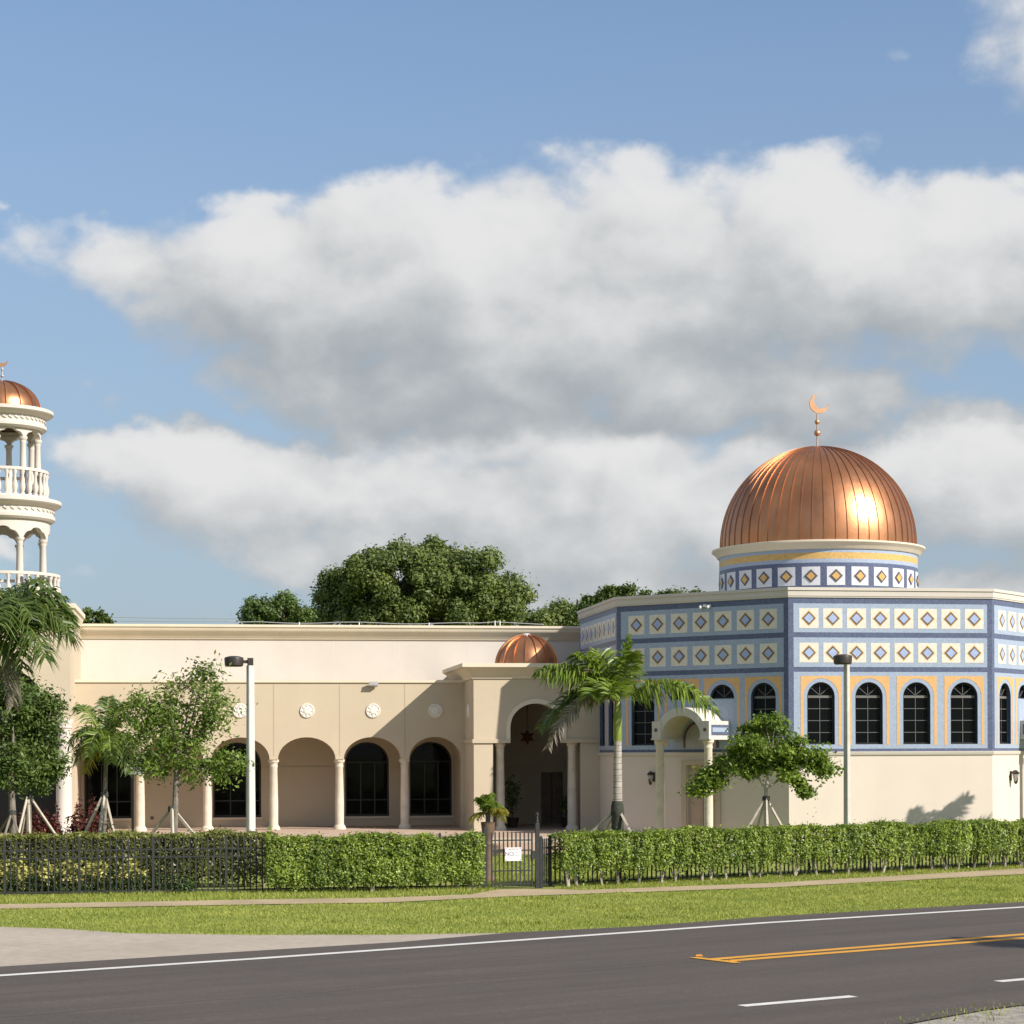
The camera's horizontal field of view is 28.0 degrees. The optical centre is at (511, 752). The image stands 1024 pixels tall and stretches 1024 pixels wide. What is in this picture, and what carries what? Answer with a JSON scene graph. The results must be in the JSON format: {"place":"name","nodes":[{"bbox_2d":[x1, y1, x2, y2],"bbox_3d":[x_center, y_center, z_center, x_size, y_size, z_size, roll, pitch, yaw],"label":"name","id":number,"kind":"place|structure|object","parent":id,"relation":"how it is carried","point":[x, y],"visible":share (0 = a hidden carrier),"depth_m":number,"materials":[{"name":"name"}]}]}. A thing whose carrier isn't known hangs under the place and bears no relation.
{"place":"outdoors","nodes":[
{"label":"outdoors","id":0,"kind":"place"},
{"bbox_2d":[94,620,239,621],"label":"overhead wire","id":1,"kind":"object","parent":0,"point":[184,621],"visible":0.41,"depth_m":134.98,"materials":[{"name":"black"}]},
{"bbox_2d":[112,617,237,618],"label":"overhead wire","id":2,"kind":"object","parent":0,"point":[179,618],"visible":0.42,"depth_m":134.99,"materials":[{"name":"black"}]},
{"bbox_2d":[0,824,697,855],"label":"terrace floor","id":3,"kind":"structure","parent":0,"point":[545,830],"depth_m":64.40,"materials":[{"name":"brick"}]},
{"bbox_2d":[0,360,84,833],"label":"minaret","id":4,"kind":"object","parent":3,"relation":"on","point":[27,512],"visible":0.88,"depth_m":62.98,"materials":[{"name":"beige paint"}]},
{"bbox_2d":[75,621,579,830],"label":"arcade building","id":5,"kind":"structure","parent":3,"relation":"on","point":[340,743],"depth_m":68.36,"materials":[{"name":"beige paint"}]},
{"bbox_2d":[84,743,130,820],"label":"window","id":6,"kind":"structure","parent":5,"relation":"in","point":[118,788],"depth_m":67.85,"materials":[{"name":"black glass"}]},
{"bbox_2d":[212,743,262,819],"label":"window","id":7,"kind":"structure","parent":5,"relation":"in","point":[228,803],"depth_m":68.46,"materials":[{"name":"black glass"}]},
{"bbox_2d":[344,742,390,818],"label":"window","id":8,"kind":"structure","parent":5,"relation":"in","point":[366,763],"depth_m":69.10,"materials":[{"name":"black glass"}]},
{"bbox_2d":[369,682,377,686],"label":"floodlight","id":9,"kind":"object","parent":5,"relation":"attached to","point":[373,684],"visible":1,"depth_m":65.60,"materials":[{"name":"white metal"}]},
{"bbox_2d":[409,742,453,817],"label":"window","id":10,"kind":"structure","parent":5,"relation":"in","point":[430,762],"depth_m":69.42,"materials":[{"name":"black glass"}]},
{"bbox_2d":[541,772,562,823],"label":"door","id":11,"kind":"structure","parent":5,"relation":"in","point":[551,782],"depth_m":69.95,"materials":[{"name":"brown wood"}]},
{"bbox_2d":[505,774,522,827],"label":"porch plant","id":12,"kind":"object","parent":3,"relation":"on","point":[512,821],"visible":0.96,"depth_m":66.73,"materials":[{"name":"green plant"}]},
{"bbox_2d":[442,633,599,830],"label":"entrance pavilion","id":13,"kind":"structure","parent":3,"relation":"on","point":[502,690],"depth_m":64.46,"materials":[{"name":"beige paint"}]},
{"bbox_2d":[521,705,533,744],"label":"star lantern","id":14,"kind":"object","parent":13,"relation":"hanging from","point":[527,736],"visible":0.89,"depth_m":65.86,"materials":[{"name":"metal"}]},
{"bbox_2d":[559,794,567,826],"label":"porch plant","id":15,"kind":"object","parent":3,"relation":"on","point":[563,806],"visible":0.48,"depth_m":66.97,"materials":[{"name":"green plant"}]},
{"bbox_2d":[0,902,1023,1023],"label":"road","id":16,"kind":"structure","parent":0,"point":[657,977],"depth_m":25.99,"materials":[{"name":"grey asphalt"}]},
{"bbox_2d":[0,906,1023,975],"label":"edge line","id":17,"kind":"object","parent":16,"relation":"on","point":[478,942],"visible":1,"depth_m":30.85,"materials":[{"name":"white paint"}]},
{"bbox_2d":[690,957,739,962],"bbox_3d":[2.798,2.860,28.245,0.143,0.001,0.948,0,0,-35],"label":"line end","id":18,"kind":"object","parent":16,"relation":"on","point":[715,959],"visible":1,"depth_m":28.23,"materials":[{"name":"yellow paint"}]},
{"bbox_2d":[740,995,855,1006],"bbox_3d":[3.299,2.862,23.605,1.662,0.001,0.170,0,0,-32],"label":"lane marking","id":19,"kind":"object","parent":16,"relation":"on","point":[801,1000],"visible":1,"depth_m":23.63,"materials":[{"name":"white paint"}]},
{"bbox_2d":[710,933,1023,959],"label":"line","id":20,"kind":"object","parent":16,"relation":"on","point":[865,946],"visible":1,"depth_m":30.12,"materials":[{"name":"yellow paint"}]},
{"bbox_2d":[727,937,1023,960],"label":"line","id":21,"kind":"object","parent":16,"relation":"on","point":[875,949],"visible":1,"depth_m":29.67,"materials":[{"name":"yellow paint"}]},
{"bbox_2d":[996,978,1023,981],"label":"lane marking","id":22,"kind":"object","parent":16,"relation":"on","point":[1008,980],"visible":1,"depth_m":25.61,"materials":[{"name":"white paint"}]},
{"bbox_2d":[0,849,1023,1023],"bbox_3d":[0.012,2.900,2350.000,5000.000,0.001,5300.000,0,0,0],"label":"ground","id":23,"kind":"structure","parent":0,"point":[533,887],"depth_m":39.11,"materials":[{"name":"green plant"}]},
{"bbox_2d":[0,860,9,890],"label":"variegated shrub","id":24,"kind":"object","parent":23,"relation":"on","point":[1,865],"visible":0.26,"depth_m":43.23,"materials":[{"name":"yellow plant"}]},
{"bbox_2d":[0,870,20,891],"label":"shrub","id":25,"kind":"object","parent":23,"relation":"on","point":[8,883],"visible":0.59,"depth_m":42.61,"materials":[{"name":"green plant"}]},
{"bbox_2d":[0,810,26,863],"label":"tree brace","id":26,"kind":"object","parent":23,"relation":"on","point":[11,813],"visible":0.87,"depth_m":47.88,"materials":[{"name":"beige wood"}]},
{"bbox_2d":[1,854,37,891],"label":"variegated shrub","id":27,"kind":"object","parent":23,"relation":"on","point":[26,871],"visible":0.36,"depth_m":43.20,"materials":[{"name":"yellow plant"}]},
{"bbox_2d":[0,671,53,873],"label":"dark tree","id":28,"kind":"object","parent":23,"relation":"on","point":[13,757],"visible":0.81,"depth_m":47.92,"materials":[{"name":"green plant"}]},
{"bbox_2d":[12,871,49,891],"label":"shrub","id":29,"kind":"object","parent":23,"relation":"on","point":[32,882],"visible":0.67,"depth_m":42.58,"materials":[{"name":"green plant"}]},
{"bbox_2d":[18,805,44,855],"bbox_3d":[-13.438,2.180,57.031,1.013,1.555,0.896,0,0,0],"label":"croton shrub","id":30,"kind":"object","parent":23,"relation":"on","point":[34,822],"visible":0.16,"depth_m":56.84,"materials":[{"name":"red plant"}]},
{"bbox_2d":[9,793,68,866],"bbox_3d":[-11.794,1.970,48.892,2.253,1.997,2.112,0,0,30],"label":"tree brace","id":31,"kind":"object","parent":23,"relation":"on","point":[27,797],"visible":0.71,"depth_m":48.91,"materials":[{"name":"beige wood"}]},
{"bbox_2d":[0,675,78,833],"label":"dark tree","id":32,"kind":"object","parent":23,"relation":"on","point":[42,728],"visible":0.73,"depth_m":48.81,"materials":[{"name":"green plant"}]},
{"bbox_2d":[0,576,87,712],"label":"feather palm","id":33,"kind":"object","parent":23,"relation":"on","point":[19,608],"visible":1,"depth_m":45.24,"materials":[{"name":"green plant"}]},
{"bbox_2d":[25,855,64,891],"bbox_3d":[-9.853,2.559,43.288,0.939,0.772,0.608,0,0,0],"label":"variegated shrub","id":34,"kind":"object","parent":23,"relation":"on","point":[45,870],"visible":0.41,"depth_m":43.18,"materials":[{"name":"yellow plant"}]},
{"bbox_2d":[39,802,64,856],"bbox_3d":[-12.777,2.162,57.049,0.782,1.585,0.916,0,0,0],"label":"croton shrub","id":35,"kind":"object","parent":23,"relation":"on","point":[56,827],"visible":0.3,"depth_m":56.94,"materials":[{"name":"red plant"}]},
{"bbox_2d":[43,869,72,893],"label":"shrub","id":36,"kind":"object","parent":23,"relation":"on","point":[51,885],"visible":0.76,"depth_m":42.55,"materials":[{"name":"green plant"}]},
{"bbox_2d":[56,853,87,888],"bbox_3d":[-9.316,2.535,43.230,0.806,0.815,0.577,0,0,0],"label":"variegated shrub","id":37,"kind":"object","parent":23,"relation":"on","point":[69,868],"visible":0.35,"depth_m":43.12,"materials":[{"name":"yellow plant"}]},
{"bbox_2d":[61,794,92,848],"bbox_3d":[-12.038,2.052,57.044,1.052,1.799,0.925,0,0,0],"label":"croton shrub","id":38,"kind":"object","parent":23,"relation":"on","point":[76,825],"visible":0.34,"depth_m":56.92,"materials":[{"name":"red plant"}]},
{"bbox_2d":[69,869,96,893],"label":"shrub","id":39,"kind":"object","parent":23,"relation":"on","point":[88,887],"visible":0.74,"depth_m":42.53,"materials":[{"name":"green plant"}]},
{"bbox_2d":[82,606,94,623],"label":"tree","id":40,"kind":"object","parent":23,"relation":"on","point":[88,613],"visible":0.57,"depth_m":119.66,"materials":[{"name":"green plant"}]},
{"bbox_2d":[82,860,108,888],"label":"variegated shrub","id":41,"kind":"object","parent":23,"relation":"on","point":[95,869],"visible":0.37,"depth_m":43.14,"materials":[{"name":"yellow plant"}]},
{"bbox_2d":[83,793,110,856],"bbox_3d":[-11.633,2.038,57.037,0.991,1.823,0.939,0,0,0],"label":"croton shrub","id":42,"kind":"object","parent":23,"relation":"on","point":[94,825],"visible":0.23,"depth_m":56.87,"materials":[{"name":"red plant"}]},
{"bbox_2d":[81,792,119,863],"bbox_3d":[-10.469,1.996,52.522,1.600,1.936,1.048,0,0,-39],"label":"tree brace","id":43,"kind":"object","parent":23,"relation":"on","point":[104,795],"visible":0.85,"depth_m":52.83,"materials":[{"name":"beige wood"}]},
{"bbox_2d":[89,606,113,623],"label":"tree","id":44,"kind":"object","parent":23,"relation":"on","point":[99,617],"visible":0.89,"depth_m":119.78,"materials":[{"name":"green plant"}]},
{"bbox_2d":[66,695,140,832],"bbox_3d":[-10.473,0.716,52.847,2.140,4.456,2.139,0,0,0],"label":"young palm","id":45,"kind":"object","parent":23,"relation":"on","point":[90,737],"visible":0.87,"depth_m":52.78,"materials":[{"name":"green plant"}]},
{"bbox_2d":[94,820,114,867],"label":"round shrub","id":46,"kind":"object","parent":23,"relation":"on","point":[107,832],"visible":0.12,"depth_m":52.19,"materials":[{"name":"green plant"}]},
{"bbox_2d":[93,869,124,892],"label":"shrub","id":47,"kind":"object","parent":23,"relation":"on","point":[113,881],"visible":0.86,"depth_m":42.49,"materials":[{"name":"green plant"}]},
{"bbox_2d":[103,616,116,623],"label":"tree","id":48,"kind":"object","parent":23,"relation":"on","point":[108,621],"visible":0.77,"depth_m":119.77,"materials":[{"name":"green plant"}]},
{"bbox_2d":[111,854,148,888],"bbox_3d":[-8.025,2.542,43.153,0.876,0.790,0.587,0,0,0],"label":"variegated shrub","id":49,"kind":"object","parent":23,"relation":"on","point":[131,868],"visible":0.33,"depth_m":43.07,"materials":[{"name":"yellow plant"}]},
{"bbox_2d":[125,762,140,851],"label":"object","id":50,"kind":"object","parent":23,"relation":"on","point":[132,803],"visible":0.34,"depth_m":54.97,"materials":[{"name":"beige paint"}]},
{"bbox_2d":[118,871,151,891],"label":"shrub","id":51,"kind":"object","parent":23,"relation":"on","point":[131,885],"visible":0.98,"depth_m":42.46,"materials":[{"name":"green plant"}]},
{"bbox_2d":[0,825,277,887],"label":"hedge","id":52,"kind":"object","parent":23,"relation":"on","point":[121,834],"visible":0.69,"depth_m":44.07,"materials":[{"name":"green plant"}]},
{"bbox_2d":[143,871,174,892],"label":"shrub","id":53,"kind":"object","parent":23,"relation":"on","point":[161,884],"visible":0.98,"depth_m":42.43,"materials":[{"name":"green plant"}]},
{"bbox_2d":[101,649,257,870],"bbox_3d":[-8.123,0.212,50.067,3.673,5.456,2.099,0,0,-17],"label":"young tree","id":54,"kind":"object","parent":23,"relation":"on","point":[169,740],"visible":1,"depth_m":49.86,"materials":[{"name":"green plant"}]},
{"bbox_2d":[150,806,211,871],"bbox_3d":[-8.408,2.138,49.443,2.538,1.657,2.882,0,0,0],"label":"tree brace","id":55,"kind":"object","parent":23,"relation":"on","point":[171,812],"visible":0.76,"depth_m":50.09,"materials":[{"name":"beige wood"}]},
{"bbox_2d":[169,873,197,892],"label":"shrub","id":56,"kind":"object","parent":23,"relation":"on","point":[187,884],"visible":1,"depth_m":42.38,"materials":[{"name":"green plant"}]},
{"bbox_2d":[224,656,255,867],"bbox_3d":[-6.927,0.244,51.967,0.730,5.368,0.487,0,0,-33],"label":"street lamp","id":57,"kind":"object","parent":23,"relation":"on","point":[237,661],"visible":0.98,"depth_m":51.92,"materials":[{"name":"metal"}]},
{"bbox_2d":[0,833,482,895],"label":"metal fence","id":58,"kind":"object","parent":23,"relation":"on","point":[79,858],"visible":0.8,"depth_m":42.22,"materials":[{"name":"metal"}]},
{"bbox_2d":[0,927,497,965],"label":"driveway apron","id":59,"kind":"object","parent":23,"relation":"on","point":[24,946],"visible":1,"depth_m":31.24,"materials":[{"name":"beige concrete"}]},
{"bbox_2d":[0,884,499,903],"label":"strip grass","id":60,"kind":"structure","parent":23,"relation":"on","point":[118,897],"depth_m":41.47,"materials":[{"name":"green plant"}]},
{"bbox_2d":[236,589,317,624],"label":"oak tree","id":61,"kind":"object","parent":23,"relation":"on","point":[281,606],"visible":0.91,"depth_m":97.71,"materials":[{"name":"green plant"}]},
{"bbox_2d":[263,826,485,892],"bbox_3d":[-2.869,2.233,42.922,4.636,1.375,0.963,0,0,-13],"label":"hedge","id":62,"kind":"object","parent":23,"relation":"on","point":[278,874],"visible":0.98,"depth_m":42.63,"materials":[{"name":"green plant"}]},
{"bbox_2d":[304,533,542,625],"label":"oak tree","id":63,"kind":"object","parent":23,"relation":"on","point":[443,583],"visible":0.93,"depth_m":104.51,"materials":[{"name":"green plant"}]},
{"bbox_2d":[468,793,508,881],"bbox_3d":[-0.534,1.901,46.001,0.953,2.003,0.996,0,0,0],"label":"potted palm","id":64,"kind":"object","parent":23,"relation":"on","point":[486,803],"visible":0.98,"depth_m":45.90,"materials":[{"name":"plant"}]},
{"bbox_2d":[483,812,539,888],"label":"metal gate","id":65,"kind":"structure","parent":23,"relation":"on","point":[535,854],"depth_m":43.56,"materials":[{"name":"metal"}]},
{"bbox_2d":[505,847,520,860],"bbox_3d":[0.026,2.163,43.509,0.355,0.285,0.011,0,0,-12],"label":"gate sign","id":66,"kind":"object","parent":65,"relation":"attached to","point":[513,854],"visible":1,"depth_m":43.51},
{"bbox_2d":[0,868,1023,908],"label":"footpath","id":67,"kind":"structure","parent":23,"relation":"on","point":[510,892],"depth_m":41.84,"materials":[{"name":"concrete"}]},
{"bbox_2d":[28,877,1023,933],"bbox_3d":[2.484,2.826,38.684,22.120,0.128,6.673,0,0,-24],"label":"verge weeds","id":68,"kind":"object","parent":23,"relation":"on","point":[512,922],"visible":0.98,"depth_m":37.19,"materials":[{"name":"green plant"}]},
{"bbox_2d":[515,595,579,625],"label":"oak tree","id":69,"kind":"object","parent":23,"relation":"on","point":[557,613],"visible":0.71,"depth_m":111.25,"materials":[{"name":"green plant"}]},
{"bbox_2d":[570,593,593,620],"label":"tree","id":70,"kind":"object","parent":23,"relation":"on","point":[585,601],"visible":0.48,"depth_m":94.24,"materials":[{"name":"green plant"}]},
{"bbox_2d":[585,812,640,849],"bbox_3d":[2.876,2.184,55.462,2.642,1.480,1.710,0,0,32],"label":"tree brace","id":71,"kind":"object","parent":23,"relation":"on","point":[600,823],"visible":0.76,"depth_m":55.09,"materials":[{"name":"beige wood"}]},
{"bbox_2d":[591,579,641,604],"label":"tree","id":72,"kind":"object","parent":23,"relation":"on","point":[607,592],"visible":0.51,"depth_m":91.79,"materials":[{"name":"green plant"}]},
{"bbox_2d":[531,634,722,852],"bbox_3d":[2.816,-0.154,54.848,4.562,6.086,4.131,0,0,-30],"label":"royal palm","id":73,"kind":"object","parent":23,"relation":"on","point":[616,678],"visible":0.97,"depth_m":54.53,"materials":[{"name":"green plant"}]},
{"bbox_2d":[637,586,681,595],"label":"tree","id":74,"kind":"object","parent":23,"relation":"on","point":[648,592],"visible":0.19,"depth_m":96.89,"materials":[{"name":"green plant"}]},
{"bbox_2d":[668,585,705,592],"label":"tree","id":75,"kind":"object","parent":23,"relation":"on","point":[685,591],"visible":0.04,"depth_m":99.46,"materials":[{"name":"green plant"}]},
{"bbox_2d":[676,710,844,825],"bbox_3d":[6.524,0.882,54.127,4.446,3.989,2.480,0,0,0],"label":"tree","id":76,"kind":"object","parent":23,"relation":"on","point":[749,756],"visible":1,"depth_m":53.76,"materials":[{"name":"green plant"}]},
{"bbox_2d":[728,796,799,861],"bbox_3d":[6.405,2.026,53.859,1.776,1.742,1.998,0,0,-43],"label":"tree brace","id":77,"kind":"object","parent":23,"relation":"on","point":[766,799],"visible":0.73,"depth_m":53.86,"materials":[{"name":"beige wood"}]},
{"bbox_2d":[540,825,1023,887],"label":"metal fence","id":78,"kind":"object","parent":23,"relation":"on","point":[545,878],"visible":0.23,"depth_m":46.63,"materials":[{"name":"metal"}]},
{"bbox_2d":[547,816,1023,886],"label":"hedge","id":79,"kind":"object","parent":23,"relation":"on","point":[736,845],"visible":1,"depth_m":46.84,"materials":[{"name":"green plant"}]},
{"bbox_2d":[552,861,1023,889],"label":"strip grass","id":80,"kind":"structure","parent":23,"relation":"on","point":[744,879],"depth_m":46.54,"materials":[{"name":"green plant"}]},
{"bbox_2d":[577,394,1023,852],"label":"domed hall","id":81,"kind":"structure","parent":23,"relation":"on","point":[818,552],"depth_m":59.43,"materials":[{"name":"beige paint"}]},
{"bbox_2d":[603,701,604,745],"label":"window","id":82,"kind":"structure","parent":81,"relation":"in","point":[604,701],"depth_m":64.58,"materials":[{"name":"glass"}]},
{"bbox_2d":[612,700,613,745],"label":"window","id":83,"kind":"structure","parent":81,"relation":"in","point":[612,700],"depth_m":63.18,"materials":[{"name":"glass"}]},
{"bbox_2d":[633,689,654,745],"bbox_3d":[3.998,-1.095,61.441,0.814,1.781,0.070,0,0,36],"label":"window","id":84,"kind":"structure","parent":81,"relation":"in","point":[643,719],"depth_m":61.50,"materials":[{"name":"black glass"}]},
{"bbox_2d":[647,771,654,784],"bbox_3d":[4.142,0.763,60.994,0.222,0.420,0.295,0,0,59],"label":"wall lantern","id":85,"kind":"object","parent":81,"relation":"attached to","point":[651,776],"depth_m":60.93,"materials":[{"name":"brown metal"}]},
{"bbox_2d":[669,689,693,745],"bbox_3d":[5.066,-1.085,60.581,0.856,1.771,0.182,0,0,36],"label":"window","id":86,"kind":"structure","parent":81,"relation":"in","point":[672,742],"depth_m":60.56,"materials":[{"name":"glass"}]},
{"bbox_2d":[681,722,720,833],"bbox_3d":[5.586,0.758,60.172,1.320,3.400,0.210,0,0,36],"label":"door","id":87,"kind":"structure","parent":81,"relation":"in","point":[691,736],"depth_m":60.31,"materials":[{"name":"brown wood"}]},
{"bbox_2d":[699,604,710,608],"bbox_3d":[5.634,-4.260,59.953,0.400,0.135,0.163,0,0,36],"label":"floodlight","id":88,"kind":"object","parent":81,"relation":"attached to","point":[707,606],"visible":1,"depth_m":59.93,"materials":[{"name":"white paint"}]},
{"bbox_2d":[709,685,734,744],"bbox_3d":[6.168,-1.089,59.766,0.856,1.771,0.182,0,0,36],"label":"window","id":89,"kind":"structure","parent":81,"relation":"in","point":[726,707],"depth_m":59.67,"materials":[{"name":"black glass"}]},
{"bbox_2d":[753,683,775,738],"bbox_3d":[7.302,-1.109,58.996,0.814,1.781,0.070,0,0,36],"label":"window","id":90,"kind":"structure","parent":81,"relation":"in","point":[764,696],"depth_m":59.02,"materials":[{"name":"black glass"}]},
{"bbox_2d":[807,682,833,744],"bbox_3d":[8.808,-1.115,58.677,0.814,1.781,0.070,0,0,-8],"label":"window","id":91,"kind":"structure","parent":81,"relation":"in","point":[820,697],"depth_m":58.67,"materials":[{"name":"black glass"}]},
{"bbox_2d":[855,682,881,743],"bbox_3d":[10.210,-1.120,58.884,0.814,1.781,0.070,0,0,-9],"label":"window","id":92,"kind":"structure","parent":81,"relation":"in","point":[868,699],"depth_m":58.89,"materials":[{"name":"black glass"}]},
{"bbox_2d":[903,682,928,743],"bbox_3d":[11.619,-1.126,59.094,0.814,1.781,0.070,0,0,-9],"label":"window","id":93,"kind":"structure","parent":81,"relation":"in","point":[915,696],"depth_m":59.09,"materials":[{"name":"black glass"}]},
{"bbox_2d":[951,682,975,743],"bbox_3d":[13.028,-1.132,59.305,0.814,1.781,0.070,0,0,-9],"label":"window","id":94,"kind":"structure","parent":81,"relation":"in","point":[963,696],"depth_m":59.31,"materials":[{"name":"black glass"}]},
{"bbox_2d":[1000,684,1007,743],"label":"window","id":95,"kind":"structure","parent":81,"relation":"in","point":[1003,692],"depth_m":60.30,"materials":[{"name":"black glass"}]},
{"bbox_2d":[1010,770,1018,783],"bbox_3d":[14.788,0.721,60.255,0.295,0.420,0.222,0,0,59],"label":"wall lantern","id":96,"kind":"object","parent":81,"relation":"attached to","point":[1015,773],"depth_m":60.19,"materials":[{"name":"brown metal"}]},
{"bbox_2d":[1018,686,1023,743],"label":"window","id":97,"kind":"structure","parent":81,"relation":"in","point":[1021,691],"depth_m":60.98,"materials":[{"name":"glass"}]},
{"bbox_2d":[833,654,851,860],"bbox_3d":[8.745,0.150,53.681,0.487,5.431,0.759,0,0,42],"label":"street lamp","id":98,"kind":"object","parent":23,"relation":"on","point":[845,660],"visible":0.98,"depth_m":53.94,"materials":[{"name":"grey metal"}]},
{"bbox_2d":[914,1006,1023,1023],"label":"gravel shoulder","id":99,"kind":"object","parent":23,"relation":"on","point":[1016,1013],"visible":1,"depth_m":22.11},
{"bbox_2d":[885,1002,1022,1022],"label":"shoulder grass","id":100,"kind":"structure","parent":99,"relation":"on","point":[953,1014],"depth_m":22.35,"materials":[{"name":"green plant"}]},
{"bbox_2d":[945,1002,1022,1023],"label":"shoulder grass","id":101,"kind":"structure","parent":99,"relation":"on","point":[1000,1014],"depth_m":22.37,"materials":[{"name":"green plant"}]},
{"bbox_2d":[0,0,1023,625],"label":"sky","id":102,"kind":"structure","parent":0,"point":[288,288],"materials":[{"name":"blue"}]},
{"bbox_2d":[454,853,650,886],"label":"lawn grass","id":103,"kind":"structure","parent":0,"point":[526,872],"depth_m":48.19,"materials":[{"name":"green plant"}]}
]}

